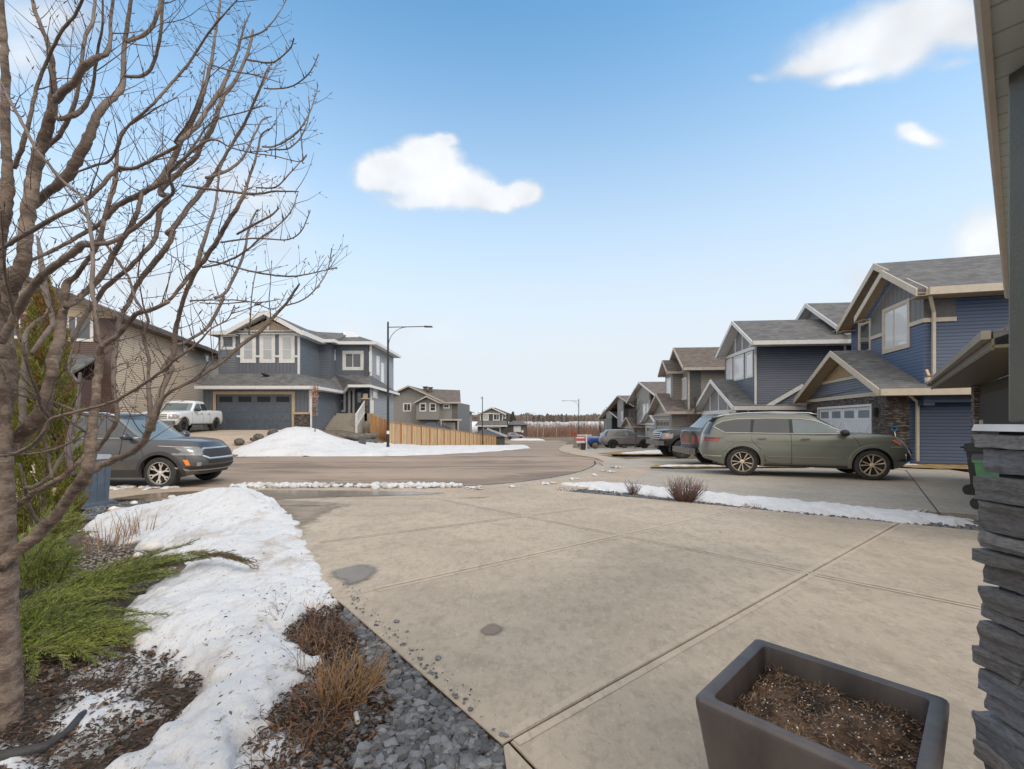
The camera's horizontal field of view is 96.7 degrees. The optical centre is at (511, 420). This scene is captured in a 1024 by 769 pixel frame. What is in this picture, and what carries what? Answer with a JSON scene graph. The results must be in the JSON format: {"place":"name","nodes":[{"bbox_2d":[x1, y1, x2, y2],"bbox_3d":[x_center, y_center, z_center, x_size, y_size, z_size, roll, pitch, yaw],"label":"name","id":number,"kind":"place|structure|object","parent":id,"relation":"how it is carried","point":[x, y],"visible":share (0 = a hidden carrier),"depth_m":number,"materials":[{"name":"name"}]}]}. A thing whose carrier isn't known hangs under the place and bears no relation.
{"place":"outdoors","nodes":[
{"label":"outdoors","id":0,"kind":"place"},
{"bbox_2d":[189,430,268,451],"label":"house driveway","id":1,"kind":"structure","parent":0,"point":[228,437],"depth_m":24.89,"materials":[{"name":"concrete"}]},
{"bbox_2d":[142,400,224,432],"bbox_3d":[-19.382,-0.251,26.963,2.500,1.902,5.995,0,0,-9],"label":"white pickup","id":2,"kind":"object","parent":1,"relation":"on","point":[189,413],"visible":0.77,"depth_m":26.30,"materials":[{"name":"paint"}]},
{"bbox_2d":[14,440,601,486],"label":"road","id":3,"kind":"structure","parent":0,"point":[538,459],"depth_m":15.24,"materials":[{"name":"asphalt"}]},
{"bbox_2d":[14,412,233,487],"bbox_3d":[-9.675,0.692,11.500,4.756,1.816,2.297,0,0,-1],"label":"dark suv","id":4,"kind":"object","parent":3,"relation":"on","point":[170,456],"visible":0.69,"depth_m":10.71,"materials":[{"name":"paint"}]},
{"bbox_2d":[341,461,595,486],"bbox_3d":[-5.364,1.610,12.197,20.849,0.057,5.228,0,0,-22],"label":"road seam","id":5,"kind":"object","parent":3,"relation":"on","point":[529,480],"visible":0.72,"depth_m":12.25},
{"bbox_2d":[16,444,650,503],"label":"sidewalk","id":6,"kind":"structure","parent":0,"point":[621,474],"depth_m":10.51,"materials":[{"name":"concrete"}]},
{"bbox_2d":[110,466,620,489],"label":"snow crumbs","id":7,"kind":"object","parent":6,"relation":"on","point":[372,486],"visible":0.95,"depth_m":10.63,"materials":[{"name":"snow"}]},
{"bbox_2d":[462,464,601,486],"bbox_3d":[1.421,1.612,13.602,1.262,0.049,7.754,0,0,36],"label":"gutter","id":8,"kind":"object","parent":6,"relation":"on","point":[596,466],"visible":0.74,"depth_m":12.73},
{"bbox_2d":[6,421,993,768],"bbox_3d":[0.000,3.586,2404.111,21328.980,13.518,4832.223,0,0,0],"label":"ground","id":9,"kind":"structure","parent":0,"point":[122,603],"depth_m":2.94,"materials":[{"name":"soil"}]},
{"bbox_2d":[0,742,59,768],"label":"snow patch","id":10,"kind":"object","parent":9,"relation":"on","point":[10,762],"visible":0.28,"depth_m":2.14,"materials":[{"name":"snow"}]},
{"bbox_2d":[0,709,86,760],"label":"garden edging","id":11,"kind":"object","parent":9,"relation":"on","point":[38,748],"visible":0.89,"depth_m":2.23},
{"bbox_2d":[12,275,92,547],"bbox_3d":[-5.736,-0.120,5.606,0.832,3.441,0.871,0,0,-34],"label":"cedar","id":12,"kind":"object","parent":9,"relation":"on","point":[50,496],"visible":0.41,"depth_m":5.49,"materials":[{"name":"green plant"}]},
{"bbox_2d":[69,454,116,508],"bbox_3d":[-8.033,1.135,8.640,0.580,0.970,0.560,0,0,12],"label":"refuse bin","id":13,"kind":"object","parent":9,"relation":"on","point":[98,494],"visible":0.23,"depth_m":8.63,"materials":[{"name":"plastic"}]},
{"bbox_2d":[0,640,203,768],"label":"mulch","id":14,"kind":"object","parent":9,"relation":"on","point":[124,731],"visible":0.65,"depth_m":2.59,"materials":[{"name":"brown plant"}]},
{"bbox_2d":[37,688,170,761],"bbox_3d":[-2.314,1.689,2.561,0.821,0.208,0.612,0,0,39],"label":"snow patch","id":15,"kind":"object","parent":9,"relation":"on","point":[87,700],"visible":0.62,"depth_m":2.49,"materials":[{"name":"snow"}]},
{"bbox_2d":[41,644,175,698],"bbox_3d":[-2.742,1.754,3.125,1.232,0.282,0.826,0,0,0],"label":"snow patch","id":16,"kind":"object","parent":9,"relation":"on","point":[98,672],"visible":0.21,"depth_m":2.97,"materials":[{"name":"snow"}]},
{"bbox_2d":[14,276,217,429],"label":"brown house","id":17,"kind":"structure","parent":9,"relation":"on","point":[191,358],"depth_m":25.43,"materials":[{"name":"beige"}]},
{"bbox_2d":[67,316,92,341],"bbox_3d":[-22.432,-4.863,23.614,1.203,1.499,0.067,0,0,-14],"label":"window","id":18,"kind":"structure","parent":17,"relation":"in","point":[88,333],"depth_m":23.65,"materials":[{"name":"white glass"}]},
{"bbox_2d":[79,500,161,520],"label":"gravel","id":19,"kind":"structure","parent":9,"relation":"on","point":[94,512],"depth_m":8.41,"materials":[{"name":"stone"}]},
{"bbox_2d":[72,535,175,593],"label":"gravel","id":20,"kind":"structure","parent":9,"relation":"on","point":[99,559],"depth_m":5.43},
{"bbox_2d":[108,495,175,569],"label":"ice lumps","id":21,"kind":"object","parent":20,"relation":"on","point":[149,546],"visible":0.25,"depth_m":5.58,"materials":[{"name":"ice"}]},
{"bbox_2d":[17,503,261,684],"bbox_3d":[-3.768,1.317,4.464,3.768,0.794,1.854,0,0,43],"label":"juniper","id":22,"kind":"object","parent":9,"relation":"on","point":[50,622],"visible":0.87,"depth_m":3.78,"materials":[{"name":"green plant"}]},
{"bbox_2d":[0,0,349,739],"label":"bare tree","id":23,"kind":"object","parent":9,"relation":"on","point":[14,302],"visible":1,"depth_m":2.43,"materials":[{"name":"brown plant"}]},
{"bbox_2d":[77,487,343,768],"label":"snow","id":24,"kind":"structure","parent":9,"relation":"on","point":[199,599],"depth_m":3.60,"materials":[{"name":"snow"}]},
{"bbox_2d":[73,516,139,553],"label":"cut perennial stems","id":25,"kind":"object","parent":24,"relation":"on","point":[99,542],"visible":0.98,"depth_m":5.62,"materials":[{"name":"plant"}]},
{"bbox_2d":[111,506,160,537],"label":"cut perennial stems","id":26,"kind":"object","parent":24,"relation":"on","point":[136,532],"visible":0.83,"depth_m":6.09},
{"bbox_2d":[205,584,343,738],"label":"leaf litter","id":27,"kind":"object","parent":24,"relation":"on","point":[230,712],"visible":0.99,"depth_m":2.88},
{"bbox_2d":[232,727,315,768],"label":"snow patch","id":28,"kind":"object","parent":9,"relation":"on","point":[242,758],"visible":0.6,"depth_m":2.18,"materials":[{"name":"snow"}]},
{"bbox_2d":[235,713,323,768],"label":"dead perennial","id":29,"kind":"object","parent":28,"relation":"on","point":[295,736],"visible":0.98,"depth_m":2.21,"materials":[{"name":"plant"}]},
{"bbox_2d":[194,310,400,432],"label":"corner house","id":30,"kind":"structure","parent":9,"relation":"on","point":[291,364],"depth_m":32.30,"materials":[{"name":"wood"}]},
{"bbox_2d":[221,334,235,349],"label":"window","id":31,"kind":"structure","parent":30,"relation":"in","point":[234,337],"depth_m":32.27,"materials":[{"name":"white glass"}]},
{"bbox_2d":[240,334,255,362],"bbox_3d":[-18.717,-5.128,32.296,1.105,2.057,0.067,0,0,0],"label":"window","id":32,"kind":"structure","parent":30,"relation":"in","point":[248,351],"depth_m":32.27,"materials":[{"name":"glass"}]},
{"bbox_2d":[217,394,291,429],"bbox_3d":[-17.571,-0.589,31.078,5.164,2.407,0.104,0,0,0],"label":"garage door","id":33,"kind":"structure","parent":30,"relation":"in","point":[239,411],"depth_m":31.05,"materials":[{"name":"metal"}]},
{"bbox_2d":[259,334,274,362],"bbox_3d":[-17.351,-5.128,32.296,1.105,2.057,0.067,0,0,0],"label":"window","id":34,"kind":"structure","parent":30,"relation":"in","point":[266,341],"depth_m":32.27,"materials":[{"name":"glass"}]},
{"bbox_2d":[279,334,294,362],"bbox_3d":[-15.968,-5.128,32.296,1.105,2.057,0.067,0,0,0],"label":"window","id":35,"kind":"structure","parent":30,"relation":"in","point":[286,341],"depth_m":32.27,"materials":[{"name":"glass"}]},
{"bbox_2d":[341,393,345,411],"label":"window","id":36,"kind":"structure","parent":30,"relation":"in","point":[343,396],"depth_m":36.59,"materials":[{"name":"grey glass"}]},
{"bbox_2d":[348,390,353,412],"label":"window","id":37,"kind":"structure","parent":30,"relation":"in","point":[350,393],"depth_m":36.58,"materials":[{"name":"white glass"}]},
{"bbox_2d":[342,351,363,369],"bbox_3d":[-12.823,-4.859,36.746,1.707,1.574,0.067,0,0,0],"label":"window","id":38,"kind":"structure","parent":30,"relation":"in","point":[351,360],"depth_m":36.73,"materials":[{"name":"white glass"}]},
{"bbox_2d":[354,390,363,412],"bbox_3d":[-12.262,-1.511,36.567,0.770,1.883,0.065,0,0,0],"label":"front door","id":39,"kind":"structure","parent":30,"relation":"in","point":[358,394],"depth_m":36.55,"materials":[{"name":"wood"}]},
{"bbox_2d":[240,601,406,768],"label":"mulch","id":40,"kind":"object","parent":9,"relation":"on","point":[318,749],"visible":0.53,"depth_m":2.52,"materials":[{"name":"plant"}]},
{"bbox_2d":[280,628,311,674],"bbox_3d":[-1.333,1.451,2.877,0.149,0.340,0.368,0,0,-44],"label":"dry twig plant","id":41,"kind":"object","parent":40,"relation":"on","point":[297,660],"visible":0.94,"depth_m":2.87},
{"bbox_2d":[303,592,325,630],"bbox_3d":[-1.525,1.494,3.533,0.159,0.254,0.324,0,0,-31],"label":"dry twig plant","id":42,"kind":"object","parent":40,"relation":"on","point":[311,610],"visible":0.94,"depth_m":3.56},
{"bbox_2d":[260,673,379,745],"bbox_3d":[-1.026,1.539,2.463,0.572,0.166,0.575,0,0,43],"label":"dead perennial","id":43,"kind":"object","parent":40,"relation":"on","point":[311,704],"visible":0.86,"depth_m":2.44,"materials":[{"name":"plant"}]},
{"bbox_2d":[285,610,362,654],"bbox_3d":[-1.370,1.542,3.367,0.533,0.158,0.579,0,0,37],"label":"dead perennial","id":44,"kind":"object","parent":40,"relation":"on","point":[330,638],"visible":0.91,"depth_m":3.31,"materials":[{"name":"plant"}]},
{"bbox_2d":[291,634,407,709],"bbox_3d":[-0.996,1.470,2.718,0.652,0.303,0.624,0,0,42],"label":"dead perennial","id":45,"kind":"object","parent":40,"relation":"on","point":[373,678],"visible":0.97,"depth_m":2.71,"materials":[{"name":"plant"}]},
{"bbox_2d":[269,607,392,768],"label":"shrub","id":46,"kind":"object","parent":9,"relation":"on","point":[308,763],"depth_m":2.55,"materials":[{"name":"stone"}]},
{"bbox_2d":[326,431,378,442],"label":"retaining wall","id":47,"kind":"structure","parent":9,"relation":"on","point":[370,437],"depth_m":29.80,"materials":[{"name":"stone"}]},
{"bbox_2d":[370,413,386,439],"bbox_3d":[-10.033,0.888,36.065,0.145,2.858,4.075,0,0,15],"label":"return fence","id":48,"kind":"object","parent":9,"relation":"on","point":[378,425],"visible":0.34,"depth_m":35.26,"materials":[{"name":"wood"}]},
{"bbox_2d":[232,426,528,456],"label":"snow bank","id":49,"kind":"structure","parent":9,"relation":"on","point":[299,441],"depth_m":23.07,"materials":[{"name":"snow"}]},
{"bbox_2d":[310,384,319,431],"bbox_3d":[-10.790,-0.564,24.977,0.511,3.186,0.523,0,0,0],"label":"sapling","id":50,"kind":"object","parent":49,"relation":"on","point":[314,406],"visible":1,"depth_m":24.95,"materials":[{"name":"brown plant"}]},
{"bbox_2d":[386,322,432,446],"bbox_3d":[-6.309,-2.170,27.931,2.900,7.880,0.260,0,0,3],"label":"street lamp","id":51,"kind":"object","parent":49,"relation":"on","point":[388,340],"visible":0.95,"depth_m":27.94,"materials":[{"name":"metal"}]},
{"bbox_2d":[394,385,469,431],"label":"grey gabled house","id":52,"kind":"structure","parent":9,"relation":"on","point":[415,406],"depth_m":61.80,"materials":[{"name":"beige"}]},
{"bbox_2d":[422,422,451,429],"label":"garden shed","id":53,"kind":"structure","parent":9,"relation":"on","point":[432,424],"depth_m":59.32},
{"bbox_2d":[389,421,495,444],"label":"cedar fence","id":54,"kind":"object","parent":9,"relation":"on","point":[403,433],"visible":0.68,"depth_m":44.84,"materials":[{"name":"wood"}]},
{"bbox_2d":[475,428,506,444],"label":"garden shed","id":55,"kind":"structure","parent":9,"relation":"on","point":[500,438],"depth_m":86.80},
{"bbox_2d":[474,407,509,437],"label":"dark gabled house","id":56,"kind":"structure","parent":9,"relation":"on","point":[495,419],"depth_m":130.27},
{"bbox_2d":[507,421,527,436],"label":"dark house","id":57,"kind":"structure","parent":9,"relation":"on","point":[519,427],"depth_m":136.00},
{"bbox_2d":[472,412,603,421],"bbox_3d":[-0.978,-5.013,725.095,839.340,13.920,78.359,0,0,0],"label":"distant wood","id":58,"kind":"object","parent":9,"relation":"on","point":[475,418],"visible":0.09,"depth_m":693.70,"materials":[{"name":"plant"}]},
{"bbox_2d":[530,428,566,436],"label":"thicket","id":59,"kind":"object","parent":9,"relation":"on","point":[549,433],"visible":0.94,"depth_m":140.09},
{"bbox_2d":[532,414,568,421],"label":"distant conifers","id":60,"kind":"object","parent":9,"relation":"on","point":[553,419],"visible":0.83,"depth_m":619.28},
{"bbox_2d":[508,415,603,436],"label":"thicket","id":61,"kind":"object","parent":9,"relation":"on","point":[548,426],"visible":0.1,"depth_m":198.13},
{"bbox_2d":[519,417,603,436],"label":"thicket","id":62,"kind":"object","parent":9,"relation":"on","point":[594,431],"visible":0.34,"depth_m":163.78,"materials":[{"name":"plant"}]},
{"bbox_2d":[598,407,624,429],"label":"charcoal house","id":63,"kind":"structure","parent":9,"relation":"on","point":[610,416],"depth_m":100.09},
{"bbox_2d":[605,395,648,446],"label":"brown gabled house","id":64,"kind":"structure","parent":9,"relation":"on","point":[619,405],"depth_m":78.36,"materials":[{"name":"grey"}]},
{"bbox_2d":[626,382,664,447],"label":"tan gabled house","id":65,"kind":"structure","parent":9,"relation":"on","point":[646,391],"depth_m":57.58,"materials":[{"name":"beige"}]},
{"bbox_2d":[647,347,724,447],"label":"taupe house","id":66,"kind":"structure","parent":9,"relation":"on","point":[688,373],"depth_m":34.80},
{"bbox_2d":[657,420,668,428],"bbox_3d":[12.300,1.050,36.986,0.104,2.200,4.200,0,0,4],"label":"garage door","id":67,"kind":"structure","parent":66,"relation":"in","point":[661,424],"depth_m":37.08,"materials":[{"name":"white metal"}]},
{"bbox_2d":[681,377,686,399],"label":"window","id":68,"kind":"structure","parent":66,"relation":"in","point":[684,380],"depth_m":34.99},
{"bbox_2d":[684,394,702,426],"bbox_3d":[9.968,0.211,24.980,1.066,3.436,1.056,0,0,37],"label":"young street tree","id":69,"kind":"object","parent":9,"relation":"on","point":[694,407],"visible":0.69,"depth_m":24.98,"materials":[{"name":"brown plant"}]},
{"bbox_2d":[561,481,979,526],"bbox_3d":[4.213,1.654,9.205,7.645,0.384,1.628,0,0,40],"label":"snow strip","id":70,"kind":"object","parent":9,"relation":"on","point":[848,511],"visible":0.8,"depth_m":8.09,"materials":[{"name":"snow"}]},
{"bbox_2d":[693,302,850,415],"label":"slate house","id":71,"kind":"structure","parent":9,"relation":"on","point":[771,365],"depth_m":25.77,"materials":[{"name":"blue"}]},
{"bbox_2d":[726,358,732,378],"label":"window","id":72,"kind":"structure","parent":71,"relation":"in","point":[729,362],"depth_m":29.79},
{"bbox_2d":[734,354,743,380],"bbox_3d":[14.086,-3.279,28.263,0.067,1.530,1.561,0,0,6],"label":"window","id":73,"kind":"structure","parent":71,"relation":"in","point":[738,360],"depth_m":28.17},
{"bbox_2d":[745,351,752,378],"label":"window","id":74,"kind":"structure","parent":71,"relation":"in","point":[749,355],"depth_m":26.71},
{"bbox_2d":[655,464,917,468],"bbox_3d":[9.914,1.730,16.822,9.652,0.453,1.894,0,0,5],"label":"snow strip","id":75,"kind":"object","parent":9,"relation":"on","point":[668,466],"visible":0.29,"depth_m":16.86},
{"bbox_2d":[793,254,1008,464],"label":"blue house","id":76,"kind":"structure","parent":9,"relation":"on","point":[906,324],"depth_m":17.17,"materials":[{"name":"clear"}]},
{"bbox_2d":[820,406,869,432],"bbox_3d":[15.201,0.509,20.873,0.104,2.182,5.213,0,0,14],"label":"garage door","id":77,"kind":"structure","parent":76,"relation":"in","point":[854,419],"depth_m":20.21,"materials":[{"name":"white metal"}]},
{"bbox_2d":[858,318,870,349],"bbox_3d":[16.599,-3.912,21.413,0.067,1.580,1.176,0,0,14],"label":"window","id":78,"kind":"structure","parent":76,"relation":"in","point":[864,329],"depth_m":21.44,"materials":[{"name":"beige glass"}]},
{"bbox_2d":[882,298,909,353],"bbox_3d":[15.434,-3.746,18.309,0.067,1.881,1.924,0,0,14],"label":"window","id":79,"kind":"structure","parent":76,"relation":"in","point":[896,317],"depth_m":18.26,"materials":[{"name":"glass"}]},
{"bbox_2d":[924,325,1023,442],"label":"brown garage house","id":80,"kind":"structure","parent":9,"relation":"on","point":[978,364],"depth_m":9.21,"materials":[{"name":"grey"}]},
{"bbox_2d":[980,388,1023,434],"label":"garage door","id":81,"kind":"structure","parent":80,"relation":"in","point":[994,406],"depth_m":9.95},
{"bbox_2d":[0,0,999,415],"label":"sky","id":82,"kind":"structure","parent":0,"point":[571,195],"materials":[{"name":"blue"}]},
{"bbox_2d":[584,447,656,456],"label":"driveway","id":83,"kind":"structure","parent":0,"point":[598,450],"depth_m":33.57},
{"bbox_2d":[585,432,626,447],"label":"blue pickup","id":84,"kind":"object","parent":83,"relation":"on","point":[591,441],"visible":0.23,"depth_m":57.03,"materials":[{"name":"paint"}]},
{"bbox_2d":[599,429,650,447],"bbox_3d":[9.953,1.575,39.900,4.646,1.654,2.099,0,0,-2],"label":"grey crossover","id":85,"kind":"object","parent":83,"relation":"on","point":[612,438],"visible":0.93,"depth_m":39.06,"materials":[{"name":"paint"}]},
{"bbox_2d":[625,389,644,448],"bbox_3d":[10.367,-0.185,38.089,1.724,5.081,1.734,0,0,-26],"label":"young street tree","id":86,"kind":"object","parent":83,"relation":"on","point":[636,413],"visible":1,"depth_m":38.00,"materials":[{"name":"brown plant"}]},
{"bbox_2d":[617,450,673,455],"bbox_3d":[9.016,2.159,27.828,3.513,0.708,7.372,0,0,44],"label":"snow strip","id":87,"kind":"object","parent":83,"relation":"on","point":[647,452],"visible":0.44,"depth_m":26.46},
{"bbox_2d":[597,450,661,454],"bbox_3d":[8.211,1.919,28.050,4.399,0.100,6.725,0,0,26],"label":"dry grass strip","id":88,"kind":"object","parent":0,"point":[619,452],"visible":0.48,"depth_m":27.30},
{"bbox_2d":[280,485,995,768],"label":"driveway","id":89,"kind":"structure","parent":0,"point":[567,622],"depth_m":3.86,"materials":[{"name":"concrete"}]},
{"bbox_2d":[113,490,442,499],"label":"puddle","id":90,"kind":"object","parent":89,"relation":"on","point":[283,494],"visible":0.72,"depth_m":9.75,"materials":[{"name":"liquid"}]},
{"bbox_2d":[276,500,336,505],"bbox_3d":[-4.099,1.554,8.579,2.520,0.001,0.745,0,0,13],"label":"damp patch","id":91,"kind":"object","parent":89,"relation":"on","point":[282,502],"visible":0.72,"depth_m":8.54,"materials":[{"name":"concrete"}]},
{"bbox_2d":[281,506,339,525],"bbox_3d":[-2.567,1.556,6.894,1.837,0.001,5.750,0,0,-36],"label":"damp patch","id":92,"kind":"object","parent":89,"relation":"on","point":[303,513],"visible":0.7,"depth_m":7.80,"materials":[{"name":"concrete"}]},
{"bbox_2d":[332,564,375,583],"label":"puddle","id":93,"kind":"object","parent":89,"relation":"on","point":[355,573],"visible":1,"depth_m":4.62,"materials":[{"name":"liquid"}]},
{"bbox_2d":[351,596,508,736],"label":"gravel","id":94,"kind":"structure","parent":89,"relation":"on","point":[470,709],"depth_m":2.80,"materials":[{"name":"gravel"}]},
{"bbox_2d":[481,624,501,634],"bbox_3d":[-0.153,1.556,3.386,0.213,0.001,0.237,0,0,41],"label":"damp patch","id":95,"kind":"object","parent":89,"relation":"on","point":[491,629],"visible":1,"depth_m":3.39,"materials":[{"name":"concrete"}]},
{"bbox_2d":[318,498,976,744],"bbox_3d":[2.389,1.557,4.949,9.816,0.001,8.450,0,0,0],"label":"driveway joint margin","id":96,"kind":"object","parent":89,"relation":"on","point":[545,725],"visible":0.89,"depth_m":4.03,"materials":[{"name":"concrete"}]},
{"bbox_2d":[696,639,949,768],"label":"planter","id":97,"kind":"object","parent":89,"relation":"on","point":[761,704],"visible":1,"depth_m":1.70,"materials":[{"name":"plastic"}]},
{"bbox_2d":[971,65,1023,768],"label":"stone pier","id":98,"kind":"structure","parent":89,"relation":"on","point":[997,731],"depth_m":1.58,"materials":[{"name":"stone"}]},
{"bbox_2d":[973,0,1023,298],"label":"porch eave","id":99,"kind":"object","parent":98,"relation":"on","point":[1000,30],"visible":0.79,"depth_m":1.59,"materials":[{"name":"grey"}]},
{"bbox_2d":[600,457,715,468],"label":"shared driveway","id":100,"kind":"structure","parent":0,"point":[638,463],"depth_m":18.52,"materials":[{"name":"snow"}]},
{"bbox_2d":[646,414,723,458],"bbox_3d":[9.989,0.729,22.150,6.365,2.123,2.655,0,0,0],"label":"black pickup","id":101,"kind":"object","parent":100,"relation":"on","point":[664,440],"visible":0.34,"depth_m":21.44,"materials":[{"name":"paint"}]},
{"bbox_2d":[672,430,724,465],"bbox_3d":[9.770,0.789,18.000,6.180,1.961,2.578,0,0,1],"label":"slate pickup","id":102,"kind":"object","parent":100,"relation":"on","point":[689,441],"visible":0.09,"depth_m":17.73,"materials":[{"name":"paint"}]},
{"bbox_2d":[553,487,989,530],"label":"gravel","id":103,"kind":"structure","parent":0,"point":[967,526],"depth_m":8.41,"materials":[{"name":"stone"}]},
{"bbox_2d":[663,474,707,501],"bbox_3d":[3.384,1.315,8.916,0.945,0.576,0.826,0,0,-43],"label":"bare shrub","id":104,"kind":"object","parent":103,"relation":"on","point":[678,495],"visible":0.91,"depth_m":8.86,"materials":[{"name":"plant"}]},
{"bbox_2d":[573,467,977,520],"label":"neighbour driveway","id":105,"kind":"structure","parent":0,"point":[898,488],"depth_m":11.03,"materials":[{"name":"concrete"}]},
{"bbox_2d":[698,412,911,479],"bbox_3d":[8.335,0.652,13.379,5.296,1.826,2.358,0,0,19],"label":"green suv","id":106,"kind":"object","parent":105,"relation":"on","point":[745,443],"visible":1,"depth_m":12.61,"materials":[{"name":"green paint"}]},
{"bbox_2d":[960,443,982,494],"bbox_3d":[10.036,1.039,9.620,0.600,1.101,0.728,0,0,-35],"label":"garbage bin","id":107,"kind":"object","parent":105,"relation":"on","point":[971,487],"visible":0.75,"depth_m":9.64,"materials":[{"name":"black plastic"}]},
{"bbox_2d":[967,453,998,508],"bbox_3d":[8.586,1.092,8.020,0.600,0.995,0.728,0,0,-35],"label":"green bin","id":108,"kind":"object","parent":105,"relation":"on","point":[977,460],"visible":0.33,"depth_m":8.05,"materials":[{"name":"plastic"}]},
{"bbox_2d":[651,464,967,468],"bbox_3d":[10.531,1.618,16.361,11.022,0.204,2.275,0,0,10],"label":"dry grass strip","id":109,"kind":"object","parent":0,"point":[942,466],"visible":0.45,"depth_m":15.56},
{"label":"gravel bed","id":110,"kind":"structure","parent":0,"visible":0},
{"bbox_2d":[623,480,642,494],"bbox_3d":[2.583,1.420,9.704,0.424,0.364,0.443,0,0,21],"label":"bare shrub","id":111,"kind":"object","parent":110,"relation":"on","point":[632,491],"visible":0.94,"depth_m":9.66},
{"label":"gravel bed","id":112,"kind":"structure","parent":0,"visible":0},
{"bbox_2d":[322,634,398,768],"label":"gravel","id":113,"kind":"structure","parent":112,"relation":"on","point":[362,728],"depth_m":2.42,"materials":[{"name":"gravel"}]},
{"bbox_2d":[338,607,505,768],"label":"gravel","id":114,"kind":"structure","parent":112,"relation":"on","point":[460,736],"depth_m":2.31,"materials":[{"name":"gravel"}]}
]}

